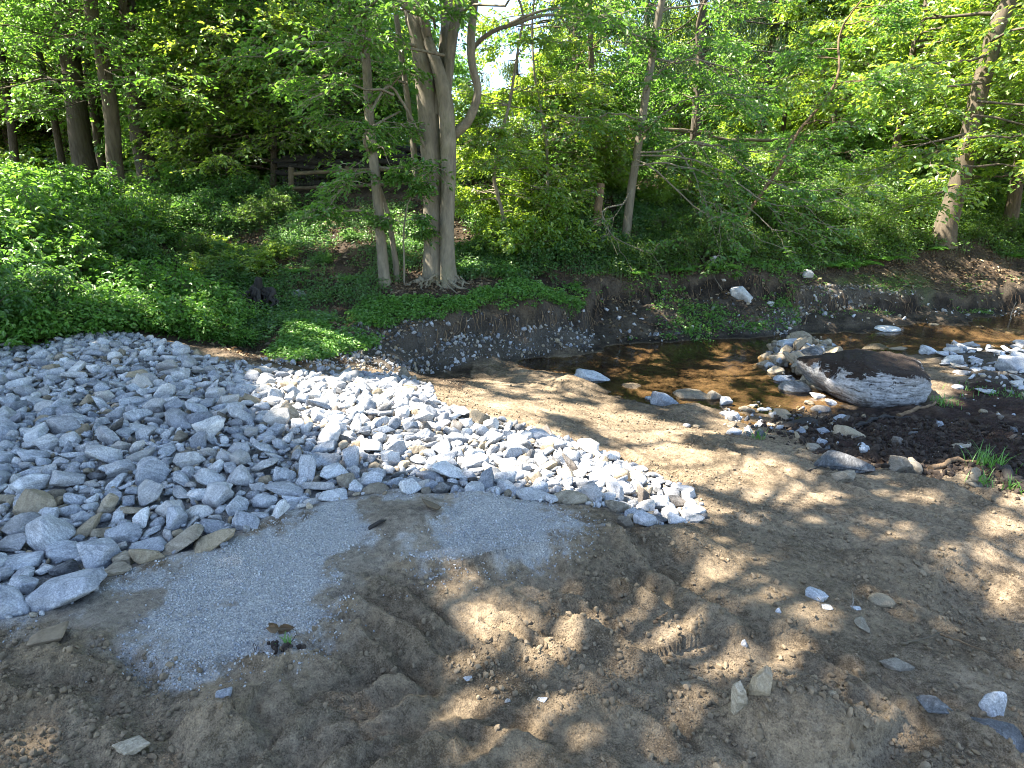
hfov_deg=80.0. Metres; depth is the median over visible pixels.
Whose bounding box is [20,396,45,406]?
riprap stone
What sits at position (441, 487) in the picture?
riprap stone
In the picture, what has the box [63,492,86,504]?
riprap stone
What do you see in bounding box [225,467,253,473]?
riprap stone
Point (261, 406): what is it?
riprap stone
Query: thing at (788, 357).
rock
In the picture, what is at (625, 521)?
riprap stone
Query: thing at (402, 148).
log
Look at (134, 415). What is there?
riprap stone
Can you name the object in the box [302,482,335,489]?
riprap stone
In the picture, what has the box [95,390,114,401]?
riprap stone
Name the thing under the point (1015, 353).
rock
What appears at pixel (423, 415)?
riprap stone
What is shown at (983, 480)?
grass tuft
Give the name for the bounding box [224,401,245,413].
riprap stone
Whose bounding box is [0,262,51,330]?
shrub
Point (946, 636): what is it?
stick
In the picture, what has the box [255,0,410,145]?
woodland tree
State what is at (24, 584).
riprap stone
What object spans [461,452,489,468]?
riprap stone
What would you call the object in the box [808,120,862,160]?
shrub
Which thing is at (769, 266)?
undergrowth
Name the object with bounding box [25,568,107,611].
riprap stone
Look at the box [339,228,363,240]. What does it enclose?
shrub
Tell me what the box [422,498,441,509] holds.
wood chunk
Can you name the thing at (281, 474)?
riprap stone
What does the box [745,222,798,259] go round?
shrub
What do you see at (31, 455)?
riprap stone
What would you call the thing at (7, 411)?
riprap stone
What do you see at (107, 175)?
shrub
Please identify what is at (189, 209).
shrub
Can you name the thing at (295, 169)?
log
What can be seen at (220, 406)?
riprap stone
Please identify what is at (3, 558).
riprap stone
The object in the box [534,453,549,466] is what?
riprap stone
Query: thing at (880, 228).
shrub
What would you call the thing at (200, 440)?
riprap stone
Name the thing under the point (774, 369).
rubble
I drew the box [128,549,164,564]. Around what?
riprap stone
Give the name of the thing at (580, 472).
riprap stone
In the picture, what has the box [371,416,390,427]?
riprap stone
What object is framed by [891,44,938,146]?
woodland tree
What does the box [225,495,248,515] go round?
riprap stone
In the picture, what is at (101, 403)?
riprap stone
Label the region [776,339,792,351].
rock
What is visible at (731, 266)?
fern
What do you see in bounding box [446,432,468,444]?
riprap stone
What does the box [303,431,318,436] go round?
riprap stone
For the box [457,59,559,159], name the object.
spruce tree
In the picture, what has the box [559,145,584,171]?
shrub
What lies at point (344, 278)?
fern
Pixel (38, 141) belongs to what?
woodland tree
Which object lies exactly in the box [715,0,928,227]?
deciduous tree
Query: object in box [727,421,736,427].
rock
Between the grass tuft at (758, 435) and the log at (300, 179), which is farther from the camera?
the log at (300, 179)
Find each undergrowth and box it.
[9,187,280,341]
[22,163,400,196]
[210,190,423,348]
[261,311,396,361]
[344,268,603,329]
[454,178,667,286]
[473,128,990,179]
[593,160,1023,301]
[596,271,800,346]
[639,252,867,299]
[793,272,1019,316]
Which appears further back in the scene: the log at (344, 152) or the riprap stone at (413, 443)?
the log at (344, 152)
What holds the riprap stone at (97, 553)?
on the ground
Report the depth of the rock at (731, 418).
6.94 m
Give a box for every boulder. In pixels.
[796,348,931,408]
[813,450,875,473]
[970,716,1023,752]
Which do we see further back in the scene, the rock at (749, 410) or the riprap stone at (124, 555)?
the rock at (749, 410)
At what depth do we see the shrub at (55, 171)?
13.97 m
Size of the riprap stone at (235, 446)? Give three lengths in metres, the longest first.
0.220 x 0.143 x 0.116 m
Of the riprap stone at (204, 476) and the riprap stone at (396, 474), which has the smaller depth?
the riprap stone at (204, 476)
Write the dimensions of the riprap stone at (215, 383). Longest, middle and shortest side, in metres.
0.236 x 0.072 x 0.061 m
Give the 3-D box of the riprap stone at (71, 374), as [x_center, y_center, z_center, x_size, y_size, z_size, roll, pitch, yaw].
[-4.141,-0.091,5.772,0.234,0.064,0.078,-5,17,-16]
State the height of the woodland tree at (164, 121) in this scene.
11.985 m
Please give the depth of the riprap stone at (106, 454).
3.96 m
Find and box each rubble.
[0,330,707,618]
[764,335,826,391]
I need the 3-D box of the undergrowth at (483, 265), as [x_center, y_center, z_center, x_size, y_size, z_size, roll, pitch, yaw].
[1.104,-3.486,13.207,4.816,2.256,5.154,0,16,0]
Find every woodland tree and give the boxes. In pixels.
[0,0,160,176]
[0,15,129,173]
[0,22,127,168]
[0,28,67,147]
[0,46,57,167]
[0,61,43,154]
[0,70,91,164]
[1,1,183,176]
[5,1,211,176]
[68,0,362,191]
[92,1,255,176]
[120,0,350,183]
[182,0,419,187]
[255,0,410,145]
[286,0,439,147]
[325,17,463,145]
[384,0,485,145]
[521,0,704,136]
[525,37,663,114]
[612,0,760,138]
[651,0,812,136]
[664,38,759,136]
[701,16,828,131]
[739,0,917,148]
[757,14,896,132]
[779,33,927,135]
[801,4,957,153]
[866,0,1023,218]
[870,39,1000,160]
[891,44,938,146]
[901,2,1023,174]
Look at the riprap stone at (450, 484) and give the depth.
3.81 m
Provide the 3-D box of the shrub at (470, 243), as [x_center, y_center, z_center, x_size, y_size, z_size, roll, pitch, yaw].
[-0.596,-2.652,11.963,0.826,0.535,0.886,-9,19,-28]
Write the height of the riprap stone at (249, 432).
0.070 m
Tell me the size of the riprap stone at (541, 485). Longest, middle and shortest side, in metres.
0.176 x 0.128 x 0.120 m
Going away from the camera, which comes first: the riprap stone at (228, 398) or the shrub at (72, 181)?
the riprap stone at (228, 398)
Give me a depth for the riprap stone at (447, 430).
5.00 m
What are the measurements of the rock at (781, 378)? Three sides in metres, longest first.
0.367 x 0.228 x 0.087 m
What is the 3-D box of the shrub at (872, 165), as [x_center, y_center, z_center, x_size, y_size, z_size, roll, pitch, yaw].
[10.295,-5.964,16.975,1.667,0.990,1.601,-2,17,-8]
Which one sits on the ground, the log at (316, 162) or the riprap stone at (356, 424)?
the riprap stone at (356, 424)
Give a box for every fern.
[281,267,312,272]
[334,275,362,280]
[614,269,652,274]
[667,265,701,271]
[703,263,743,268]
[816,260,854,267]
[840,259,883,265]
[860,254,911,260]
[913,245,947,250]
[997,251,1023,257]
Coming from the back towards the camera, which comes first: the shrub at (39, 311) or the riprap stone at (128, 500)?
the shrub at (39, 311)
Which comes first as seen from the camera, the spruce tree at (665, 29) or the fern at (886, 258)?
the fern at (886, 258)
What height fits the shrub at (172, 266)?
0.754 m
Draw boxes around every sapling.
[298,110,429,279]
[357,139,441,284]
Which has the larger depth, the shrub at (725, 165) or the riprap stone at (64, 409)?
the shrub at (725, 165)
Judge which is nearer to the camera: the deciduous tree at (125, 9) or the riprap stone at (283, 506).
the riprap stone at (283, 506)
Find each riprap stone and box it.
[0,395,20,405]
[0,406,16,417]
[0,416,19,435]
[0,451,16,463]
[0,463,13,472]
[0,470,11,485]
[0,494,15,503]
[0,532,26,551]
[0,552,7,566]
[0,583,29,618]
[1,512,40,534]
[4,377,32,389]
[4,399,27,410]
[4,551,44,570]
[8,473,50,492]
[8,575,38,594]
[9,411,20,422]
[11,566,34,577]
[12,489,56,514]
[17,449,50,462]
[17,466,43,476]
[19,427,30,434]
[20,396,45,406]
[23,422,49,441]
[25,513,75,550]
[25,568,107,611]
[33,400,53,411]
[33,433,58,450]
[38,407,56,415]
[38,507,59,517]
[39,463,56,474]
[43,374,60,381]
[44,540,78,562]
[46,416,80,434]
[47,559,79,575]
[49,470,85,486]
[50,397,71,407]
[52,457,68,465]
[56,404,77,416]
[58,431,81,448]
[58,451,84,458]
[59,371,87,377]
[59,504,86,515]
[61,413,86,422]
[61,440,72,452]
[61,518,72,523]
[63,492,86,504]
[68,360,85,370]
[69,392,83,401]
[70,511,92,523]
[70,512,102,538]
[75,440,100,451]
[76,537,121,568]
[79,394,93,404]
[85,445,103,458]
[85,446,122,462]
[91,396,108,409]
[92,422,102,430]
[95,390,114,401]
[95,417,110,424]
[95,425,120,444]
[96,493,118,513]
[104,458,136,477]
[104,473,127,490]
[104,522,142,542]
[104,560,131,576]
[105,407,124,420]
[109,380,127,388]
[109,417,123,431]
[109,488,122,501]
[110,441,131,449]
[111,550,133,564]
[113,392,134,401]
[118,396,147,405]
[120,506,150,513]
[122,495,134,506]
[123,408,152,422]
[125,447,154,461]
[127,436,135,442]
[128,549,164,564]
[129,536,166,551]
[132,373,152,388]
[132,506,149,528]
[134,456,169,486]
[135,425,155,440]
[138,479,164,506]
[142,373,158,381]
[142,397,166,410]
[142,525,161,536]
[144,394,152,399]
[147,386,159,393]
[152,383,175,397]
[155,359,178,369]
[155,499,184,519]
[158,444,175,456]
[160,523,203,554]
[162,457,173,464]
[164,398,185,410]
[164,407,188,428]
[166,506,187,531]
[172,396,199,399]
[172,472,189,486]
[172,485,188,498]
[173,451,205,468]
[179,367,189,377]
[179,376,201,382]
[185,401,208,411]
[185,411,212,427]
[185,505,214,519]
[186,488,205,500]
[187,397,203,403]
[189,431,206,449]
[191,415,224,435]
[193,528,235,553]
[194,381,212,388]
[194,467,226,486]
[197,447,217,457]
[199,398,215,407]
[200,518,225,534]
[202,482,232,507]
[205,387,225,397]
[206,379,218,389]
[207,432,217,443]
[208,459,224,472]
[211,403,227,410]
[215,394,238,405]
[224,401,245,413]
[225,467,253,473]
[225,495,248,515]
[226,464,253,486]
[227,406,254,423]
[227,442,250,453]
[228,387,250,395]
[229,448,250,465]
[232,510,259,529]
[235,384,259,389]
[243,369,259,381]
[244,427,257,437]
[249,482,268,492]
[251,458,278,470]
[251,493,277,507]
[252,442,276,453]
[253,402,270,411]
[256,374,275,384]
[258,366,272,372]
[260,396,283,403]
[262,407,289,426]
[264,452,283,460]
[264,481,304,496]
[265,424,284,435]
[267,388,282,397]
[272,467,295,481]
[272,499,290,517]
[280,401,299,418]
[281,431,293,443]
[282,384,300,394]
[282,495,300,502]
[284,390,296,401]
[287,502,297,510]
[291,449,301,460]
[298,454,315,481]
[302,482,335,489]
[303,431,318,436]
[303,497,321,504]
[307,399,331,409]
[308,394,318,398]
[309,452,338,465]
[310,408,327,422]
[311,440,334,452]
[317,420,340,441]
[318,488,347,500]
[320,462,348,479]
[327,377,344,382]
[328,381,346,389]
[336,473,355,488]
[338,423,346,434]
[342,445,358,467]
[345,405,364,413]
[348,479,362,491]
[350,413,361,430]
[355,381,372,393]
[359,469,383,487]
[360,413,370,424]
[360,430,370,434]
[360,439,382,450]
[362,482,389,494]
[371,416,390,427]
[372,432,386,442]
[373,425,394,432]
[377,410,392,416]
[380,450,400,464]
[384,440,406,455]
[386,477,403,486]
[388,417,400,429]
[391,471,406,477]
[392,392,410,401]
[395,405,409,416]
[398,366,409,377]
[398,478,421,494]
[402,421,418,429]
[406,476,421,481]
[407,380,419,384]
[407,445,427,453]
[409,404,425,409]
[410,441,423,445]
[410,454,426,464]
[411,392,420,397]
[414,410,433,421]
[414,428,434,438]
[416,470,440,480]
[418,405,437,419]
[421,437,437,441]
[422,421,430,429]
[424,400,439,408]
[431,439,450,454]
[431,482,450,493]
[432,460,466,478]
[433,451,458,460]
[437,456,456,465]
[442,427,454,434]
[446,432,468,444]
[446,482,457,492]
[450,419,463,430]
[452,406,469,414]
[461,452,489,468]
[463,448,483,459]
[465,481,484,491]
[469,409,489,423]
[479,467,493,489]
[482,461,500,473]
[483,417,498,428]
[484,430,504,444]
[494,470,516,483]
[497,478,515,493]
[498,458,522,471]
[503,442,528,454]
[503,447,522,457]
[506,433,528,442]
[511,468,523,479]
[516,487,548,501]
[517,440,534,449]
[517,455,530,463]
[521,430,532,439]
[529,428,550,439]
[530,481,549,491]
[532,477,547,484]
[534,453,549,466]
[539,436,567,449]
[539,442,554,453]
[539,460,557,470]
[542,424,552,433]
[553,490,587,504]
[556,467,574,480]
[561,476,572,486]
[562,453,577,470]
[572,480,597,487]
[573,465,589,477]
[577,438,599,453]
[581,482,604,503]
[589,472,605,484]
[593,466,611,475]
[602,451,620,460]
[602,464,622,473]
[605,473,623,501]
[605,500,629,512]
[617,475,627,480]
[617,515,633,527]
[618,481,633,489]
[622,462,634,471]
[631,480,643,488]
[632,471,646,485]
[633,510,657,526]
[635,499,654,510]
[637,484,648,501]
[651,477,665,484]
[653,514,667,523]
[655,502,675,509]
[661,504,678,517]
[667,512,686,523]
[668,495,685,506]
[670,484,694,490]
[680,503,705,515]
[681,489,695,498]
[688,514,704,522]
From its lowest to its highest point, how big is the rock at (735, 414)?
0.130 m
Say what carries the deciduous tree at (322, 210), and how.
on the ground
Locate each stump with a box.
[242,277,282,309]
[592,183,604,225]
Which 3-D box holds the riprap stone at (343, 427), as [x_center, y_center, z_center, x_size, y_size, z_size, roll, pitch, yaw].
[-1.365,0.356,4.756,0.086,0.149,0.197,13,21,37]
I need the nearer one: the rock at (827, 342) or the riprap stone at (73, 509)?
the riprap stone at (73, 509)
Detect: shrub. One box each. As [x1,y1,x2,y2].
[0,151,30,186]
[0,159,60,194]
[0,165,68,217]
[0,174,116,261]
[0,180,109,231]
[0,200,65,272]
[0,210,77,273]
[0,232,74,303]
[0,256,107,314]
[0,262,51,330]
[0,285,94,347]
[0,296,75,350]
[2,205,106,268]
[3,157,109,221]
[20,177,110,210]
[28,159,92,197]
[29,226,126,292]
[35,292,130,335]
[37,204,147,270]
[55,284,166,335]
[61,201,150,250]
[66,253,160,293]
[71,160,157,210]
[73,253,204,302]
[80,187,174,251]
[83,183,186,234]
[88,282,212,336]
[96,230,193,267]
[114,188,185,243]
[114,262,232,304]
[120,176,194,209]
[126,256,200,282]
[139,292,234,339]
[142,159,198,201]
[157,275,251,318]
[158,184,227,228]
[161,298,255,343]
[162,229,216,261]
[166,164,228,194]
[174,249,246,275]
[190,192,252,232]
[192,255,255,288]
[192,288,265,324]
[193,234,262,255]
[194,173,250,205]
[204,238,255,262]
[205,317,267,347]
[212,193,281,232]
[216,251,280,279]
[225,171,279,202]
[249,237,303,262]
[251,187,297,218]
[258,182,302,205]
[274,247,288,259]
[309,251,339,265]
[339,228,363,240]
[454,208,475,219]
[456,152,496,186]
[457,260,480,272]
[460,235,502,259]
[467,213,524,256]
[472,193,514,217]
[476,214,497,227]
[485,203,533,233]
[489,211,578,258]
[489,259,523,277]
[492,170,520,181]
[501,176,541,194]
[509,241,565,276]
[515,200,591,229]
[525,209,613,256]
[529,209,561,234]
[534,231,593,265]
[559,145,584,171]
[560,196,612,225]
[565,201,610,234]
[588,229,634,260]
[597,165,645,199]
[624,233,674,267]
[629,167,657,178]
[633,205,691,238]
[634,177,683,208]
[648,228,703,265]
[656,152,684,173]
[657,134,685,155]
[661,162,715,194]
[666,182,697,206]
[670,148,717,175]
[670,203,722,235]
[675,222,737,261]
[698,154,745,181]
[698,183,747,214]
[706,206,763,235]
[708,128,742,153]
[712,143,737,172]
[713,224,774,259]
[736,147,790,177]
[739,142,768,157]
[743,183,781,207]
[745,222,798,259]
[747,144,781,173]
[747,196,800,230]
[765,130,813,151]
[765,213,828,256]
[777,138,825,167]
[785,191,846,229]
[798,217,860,256]
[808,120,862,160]
[816,213,887,258]
[818,173,864,202]
[822,196,883,232]
[845,115,894,155]
[851,202,905,234]
[852,153,921,182]
[852,177,903,205]
[880,228,912,247]
[886,187,936,219]
[906,153,953,177]
[906,228,937,244]
[911,179,947,199]
[958,219,999,241]
[965,182,1006,211]
[973,152,1006,173]
[981,212,1023,239]
[990,172,1023,195]
[1009,218,1023,244]
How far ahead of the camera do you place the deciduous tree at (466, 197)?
11.49 m
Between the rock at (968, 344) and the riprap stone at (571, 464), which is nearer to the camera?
the riprap stone at (571, 464)
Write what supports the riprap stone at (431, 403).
on the ground
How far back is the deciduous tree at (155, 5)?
16.06 m
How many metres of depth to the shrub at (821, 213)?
14.51 m
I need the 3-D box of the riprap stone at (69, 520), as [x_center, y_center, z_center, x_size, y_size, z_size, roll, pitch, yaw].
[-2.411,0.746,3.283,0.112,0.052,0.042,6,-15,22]
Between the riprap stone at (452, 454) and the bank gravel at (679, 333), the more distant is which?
the bank gravel at (679, 333)
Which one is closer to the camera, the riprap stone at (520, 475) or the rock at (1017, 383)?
the riprap stone at (520, 475)
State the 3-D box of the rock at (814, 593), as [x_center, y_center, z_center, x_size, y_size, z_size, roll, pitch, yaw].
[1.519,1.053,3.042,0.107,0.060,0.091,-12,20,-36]
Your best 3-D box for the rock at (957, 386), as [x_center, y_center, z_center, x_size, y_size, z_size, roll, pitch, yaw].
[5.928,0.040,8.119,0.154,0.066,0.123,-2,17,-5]
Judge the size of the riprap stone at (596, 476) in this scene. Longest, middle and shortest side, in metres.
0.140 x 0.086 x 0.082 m
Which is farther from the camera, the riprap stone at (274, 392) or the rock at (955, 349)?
the rock at (955, 349)
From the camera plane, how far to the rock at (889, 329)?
12.07 m
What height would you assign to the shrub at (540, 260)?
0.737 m
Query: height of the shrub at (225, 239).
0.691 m
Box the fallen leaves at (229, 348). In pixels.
[188,182,694,363]
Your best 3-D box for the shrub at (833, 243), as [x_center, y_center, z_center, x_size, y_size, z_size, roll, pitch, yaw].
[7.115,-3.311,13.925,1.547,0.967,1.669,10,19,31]
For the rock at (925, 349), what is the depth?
10.11 m
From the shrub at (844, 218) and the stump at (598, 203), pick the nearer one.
the stump at (598, 203)
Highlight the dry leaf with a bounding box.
[266,623,294,633]
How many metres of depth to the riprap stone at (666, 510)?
3.92 m
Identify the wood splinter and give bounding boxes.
[368,519,385,529]
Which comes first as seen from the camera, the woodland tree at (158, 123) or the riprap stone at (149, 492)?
the riprap stone at (149, 492)
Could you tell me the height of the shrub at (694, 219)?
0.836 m
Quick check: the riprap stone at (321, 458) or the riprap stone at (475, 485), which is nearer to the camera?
the riprap stone at (475, 485)
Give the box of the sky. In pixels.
[369,0,900,149]
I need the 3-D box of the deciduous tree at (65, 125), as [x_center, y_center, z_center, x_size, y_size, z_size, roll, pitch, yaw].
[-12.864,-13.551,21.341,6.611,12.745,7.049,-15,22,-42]
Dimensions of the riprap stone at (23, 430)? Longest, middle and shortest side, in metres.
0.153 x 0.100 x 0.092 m
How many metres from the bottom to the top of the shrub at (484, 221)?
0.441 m
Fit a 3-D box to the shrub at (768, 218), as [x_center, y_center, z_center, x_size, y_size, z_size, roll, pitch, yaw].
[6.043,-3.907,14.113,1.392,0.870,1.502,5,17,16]
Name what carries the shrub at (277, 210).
on the ground
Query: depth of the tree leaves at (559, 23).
17.51 m
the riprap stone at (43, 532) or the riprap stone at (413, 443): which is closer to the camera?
the riprap stone at (43, 532)
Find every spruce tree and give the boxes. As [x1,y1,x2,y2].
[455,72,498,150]
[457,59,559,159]
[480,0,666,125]
[523,41,585,139]
[594,0,695,135]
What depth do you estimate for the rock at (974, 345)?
10.86 m
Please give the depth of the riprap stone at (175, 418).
4.62 m
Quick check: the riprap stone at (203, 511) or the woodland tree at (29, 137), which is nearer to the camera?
the riprap stone at (203, 511)
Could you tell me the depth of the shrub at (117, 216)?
10.67 m
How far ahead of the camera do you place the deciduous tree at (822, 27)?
16.70 m
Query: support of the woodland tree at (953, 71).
on the ground
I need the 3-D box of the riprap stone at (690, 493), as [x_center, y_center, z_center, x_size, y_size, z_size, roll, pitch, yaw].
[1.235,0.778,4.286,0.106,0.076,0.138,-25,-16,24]
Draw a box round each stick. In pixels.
[653,612,667,623]
[854,414,910,426]
[896,401,940,416]
[927,456,976,469]
[940,633,988,652]
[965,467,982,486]
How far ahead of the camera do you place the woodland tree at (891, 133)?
25.70 m
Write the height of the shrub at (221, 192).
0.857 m
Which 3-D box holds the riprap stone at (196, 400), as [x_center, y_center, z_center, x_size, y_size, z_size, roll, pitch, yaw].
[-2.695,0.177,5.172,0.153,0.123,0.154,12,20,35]
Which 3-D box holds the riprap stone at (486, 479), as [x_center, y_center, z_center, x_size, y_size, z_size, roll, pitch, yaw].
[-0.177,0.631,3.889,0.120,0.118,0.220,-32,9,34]
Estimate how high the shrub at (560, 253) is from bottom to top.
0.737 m
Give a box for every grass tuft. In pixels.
[275,631,290,643]
[744,428,768,439]
[928,392,961,409]
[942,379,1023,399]
[959,439,1019,473]
[965,467,994,486]
[992,474,1023,494]
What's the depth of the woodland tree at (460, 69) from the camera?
32.15 m
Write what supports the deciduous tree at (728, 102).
on the ground
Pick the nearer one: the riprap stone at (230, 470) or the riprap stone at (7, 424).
the riprap stone at (230, 470)
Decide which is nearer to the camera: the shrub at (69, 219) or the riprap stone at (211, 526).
the riprap stone at (211, 526)
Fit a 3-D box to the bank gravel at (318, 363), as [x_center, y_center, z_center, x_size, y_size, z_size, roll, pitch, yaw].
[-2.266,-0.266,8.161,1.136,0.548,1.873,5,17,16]
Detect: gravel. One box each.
[2,490,620,720]
[260,348,410,371]
[342,309,594,373]
[427,279,1019,366]
[718,401,853,443]
[751,283,924,334]
[813,371,1023,460]
[937,340,1023,389]
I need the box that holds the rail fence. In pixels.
[288,126,861,195]
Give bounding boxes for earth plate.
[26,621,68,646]
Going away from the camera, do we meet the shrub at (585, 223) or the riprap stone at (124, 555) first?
the riprap stone at (124, 555)
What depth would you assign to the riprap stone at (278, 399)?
5.40 m
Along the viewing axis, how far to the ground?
2.98 m
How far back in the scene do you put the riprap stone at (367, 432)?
4.69 m
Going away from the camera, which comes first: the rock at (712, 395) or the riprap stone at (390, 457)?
the riprap stone at (390, 457)
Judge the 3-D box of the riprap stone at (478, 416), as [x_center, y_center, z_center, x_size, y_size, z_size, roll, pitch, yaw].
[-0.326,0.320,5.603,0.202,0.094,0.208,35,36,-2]
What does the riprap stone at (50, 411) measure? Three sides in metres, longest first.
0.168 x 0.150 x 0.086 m
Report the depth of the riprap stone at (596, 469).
4.53 m
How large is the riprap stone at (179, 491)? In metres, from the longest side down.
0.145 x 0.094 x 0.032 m
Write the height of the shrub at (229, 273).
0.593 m
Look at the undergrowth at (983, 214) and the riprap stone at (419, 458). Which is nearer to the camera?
the riprap stone at (419, 458)
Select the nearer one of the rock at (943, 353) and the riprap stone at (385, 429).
the riprap stone at (385, 429)
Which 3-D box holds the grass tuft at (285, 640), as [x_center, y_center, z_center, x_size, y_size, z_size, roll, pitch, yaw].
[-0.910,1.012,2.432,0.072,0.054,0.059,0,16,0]
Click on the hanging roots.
(555, 317)
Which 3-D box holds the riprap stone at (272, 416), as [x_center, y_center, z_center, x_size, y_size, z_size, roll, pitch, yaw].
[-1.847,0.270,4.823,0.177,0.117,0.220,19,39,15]
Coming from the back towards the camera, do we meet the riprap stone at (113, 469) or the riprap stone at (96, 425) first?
the riprap stone at (96, 425)
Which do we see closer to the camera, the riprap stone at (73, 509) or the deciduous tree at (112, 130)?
the riprap stone at (73, 509)
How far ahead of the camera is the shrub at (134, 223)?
10.94 m
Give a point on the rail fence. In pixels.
(291, 173)
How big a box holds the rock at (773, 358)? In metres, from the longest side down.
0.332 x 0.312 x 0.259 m
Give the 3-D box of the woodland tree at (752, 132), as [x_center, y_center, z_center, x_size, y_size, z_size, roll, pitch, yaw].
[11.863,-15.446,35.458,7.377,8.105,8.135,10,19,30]
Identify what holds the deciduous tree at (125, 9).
on the ground
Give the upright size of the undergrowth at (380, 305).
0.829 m
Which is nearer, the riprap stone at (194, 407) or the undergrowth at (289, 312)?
the riprap stone at (194, 407)
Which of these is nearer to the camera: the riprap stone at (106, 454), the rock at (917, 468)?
the riprap stone at (106, 454)
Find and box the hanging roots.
[416,273,1020,357]
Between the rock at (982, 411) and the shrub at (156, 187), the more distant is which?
the shrub at (156, 187)
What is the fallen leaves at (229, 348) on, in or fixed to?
on the ground
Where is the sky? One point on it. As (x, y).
(482, 9)
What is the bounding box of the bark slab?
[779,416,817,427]
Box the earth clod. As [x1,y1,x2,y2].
[253,626,305,654]
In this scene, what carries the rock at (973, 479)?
on the ground
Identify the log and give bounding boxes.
[275,169,287,175]
[277,162,319,169]
[282,176,319,180]
[284,179,327,186]
[293,154,335,158]
[294,167,327,171]
[294,175,307,178]
[297,162,328,167]
[307,158,342,165]
[308,174,332,178]
[316,150,357,158]
[328,162,368,168]
[332,148,368,158]
[334,158,355,162]
[336,153,348,158]
[341,149,380,154]
[356,158,406,164]
[385,153,420,158]
[396,146,420,151]
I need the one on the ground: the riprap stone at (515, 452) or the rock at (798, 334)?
the riprap stone at (515, 452)
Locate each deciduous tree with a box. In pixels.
[0,0,114,181]
[0,0,145,175]
[0,0,207,185]
[0,0,240,193]
[0,0,253,191]
[0,3,182,175]
[40,0,257,169]
[57,0,123,129]
[82,0,402,188]
[83,0,323,176]
[161,0,480,163]
[199,0,657,292]
[220,0,484,288]
[408,0,605,229]
[462,0,633,226]
[488,0,680,211]
[496,0,648,197]
[525,0,889,283]
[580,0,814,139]
[605,0,801,210]
[691,0,891,134]
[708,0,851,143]
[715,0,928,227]
[725,0,938,132]
[778,0,1023,158]
[799,0,1023,248]
[886,0,1023,122]
[886,0,1023,231]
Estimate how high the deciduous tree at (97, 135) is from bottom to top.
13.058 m
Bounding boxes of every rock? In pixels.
[112,735,149,754]
[215,687,232,697]
[292,289,305,297]
[463,676,471,680]
[537,697,546,702]
[574,368,610,381]
[650,391,678,405]
[671,388,709,400]
[680,681,691,688]
[706,390,720,401]
[720,396,732,405]
[724,411,740,421]
[726,416,736,420]
[726,427,742,434]
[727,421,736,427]
[730,286,752,302]
[730,680,747,714]
[738,406,748,410]
[741,639,747,647]
[745,425,752,432]
[746,408,755,412]
[747,404,757,407]
[747,665,772,695]
[752,360,772,368]
[754,428,766,436]
[756,407,768,413]
[757,352,770,361]
[766,343,774,351]
[768,354,788,367]
[773,375,796,381]
[773,408,790,417]
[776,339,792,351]
[778,380,811,395]
[780,413,788,419]
[782,351,793,363]
[786,351,804,361]
[789,331,811,338]
[794,336,806,349]
[794,431,799,438]
[796,428,805,433]
[800,375,810,386]
[801,346,823,355]
[802,269,813,277]
[804,400,814,405]
[805,586,828,601]
[806,443,821,450]
[809,405,830,414]
[810,392,825,398]
[817,427,829,433]
[818,339,831,345]
[822,604,832,609]
[825,346,842,352]
[825,399,836,405]
[828,690,836,694]
[829,470,855,482]
[832,424,865,437]
[833,414,845,419]
[854,616,869,632]
[859,444,869,452]
[862,343,888,349]
[867,592,894,607]
[874,325,900,333]
[879,657,914,671]
[885,346,906,350]
[888,455,913,472]
[891,436,902,444]
[908,457,922,474]
[916,695,952,713]
[918,345,937,354]
[935,351,948,355]
[941,355,963,364]
[943,347,959,353]
[950,363,969,369]
[951,384,963,389]
[952,443,971,450]
[960,341,973,346]
[969,367,982,371]
[971,343,980,348]
[974,388,995,393]
[978,409,987,412]
[978,691,1006,716]
[987,349,998,352]
[992,328,1023,333]
[995,355,1023,372]
[997,464,1023,482]
[1009,350,1023,356]
[1009,374,1023,381]
[1009,380,1022,386]
[1011,347,1021,352]
[1015,340,1023,347]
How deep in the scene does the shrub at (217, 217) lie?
12.77 m
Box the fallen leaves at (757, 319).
[601,192,1022,344]
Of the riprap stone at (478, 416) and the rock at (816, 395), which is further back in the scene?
the rock at (816, 395)
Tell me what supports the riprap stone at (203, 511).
on the riprap rubble at (40, 362)
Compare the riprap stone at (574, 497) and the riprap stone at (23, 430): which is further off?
the riprap stone at (23, 430)
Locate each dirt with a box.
[748,409,1023,500]
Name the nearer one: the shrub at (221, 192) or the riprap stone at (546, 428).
the riprap stone at (546, 428)
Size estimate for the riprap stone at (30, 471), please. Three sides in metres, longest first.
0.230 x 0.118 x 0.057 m
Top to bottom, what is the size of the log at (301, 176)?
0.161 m
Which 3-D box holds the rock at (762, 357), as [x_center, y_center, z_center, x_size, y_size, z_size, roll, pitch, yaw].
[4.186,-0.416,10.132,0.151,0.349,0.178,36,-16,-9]
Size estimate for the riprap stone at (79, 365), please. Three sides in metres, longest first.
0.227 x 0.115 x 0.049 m
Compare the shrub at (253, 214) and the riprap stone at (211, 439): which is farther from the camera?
the shrub at (253, 214)
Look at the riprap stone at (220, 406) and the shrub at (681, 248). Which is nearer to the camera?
the riprap stone at (220, 406)
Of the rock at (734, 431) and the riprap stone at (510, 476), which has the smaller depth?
the riprap stone at (510, 476)
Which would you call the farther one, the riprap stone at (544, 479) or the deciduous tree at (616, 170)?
the deciduous tree at (616, 170)
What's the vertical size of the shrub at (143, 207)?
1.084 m
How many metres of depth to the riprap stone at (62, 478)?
3.63 m
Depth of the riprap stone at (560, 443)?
5.19 m
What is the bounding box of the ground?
[0,142,1023,767]
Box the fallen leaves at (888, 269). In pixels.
[795,256,1023,282]

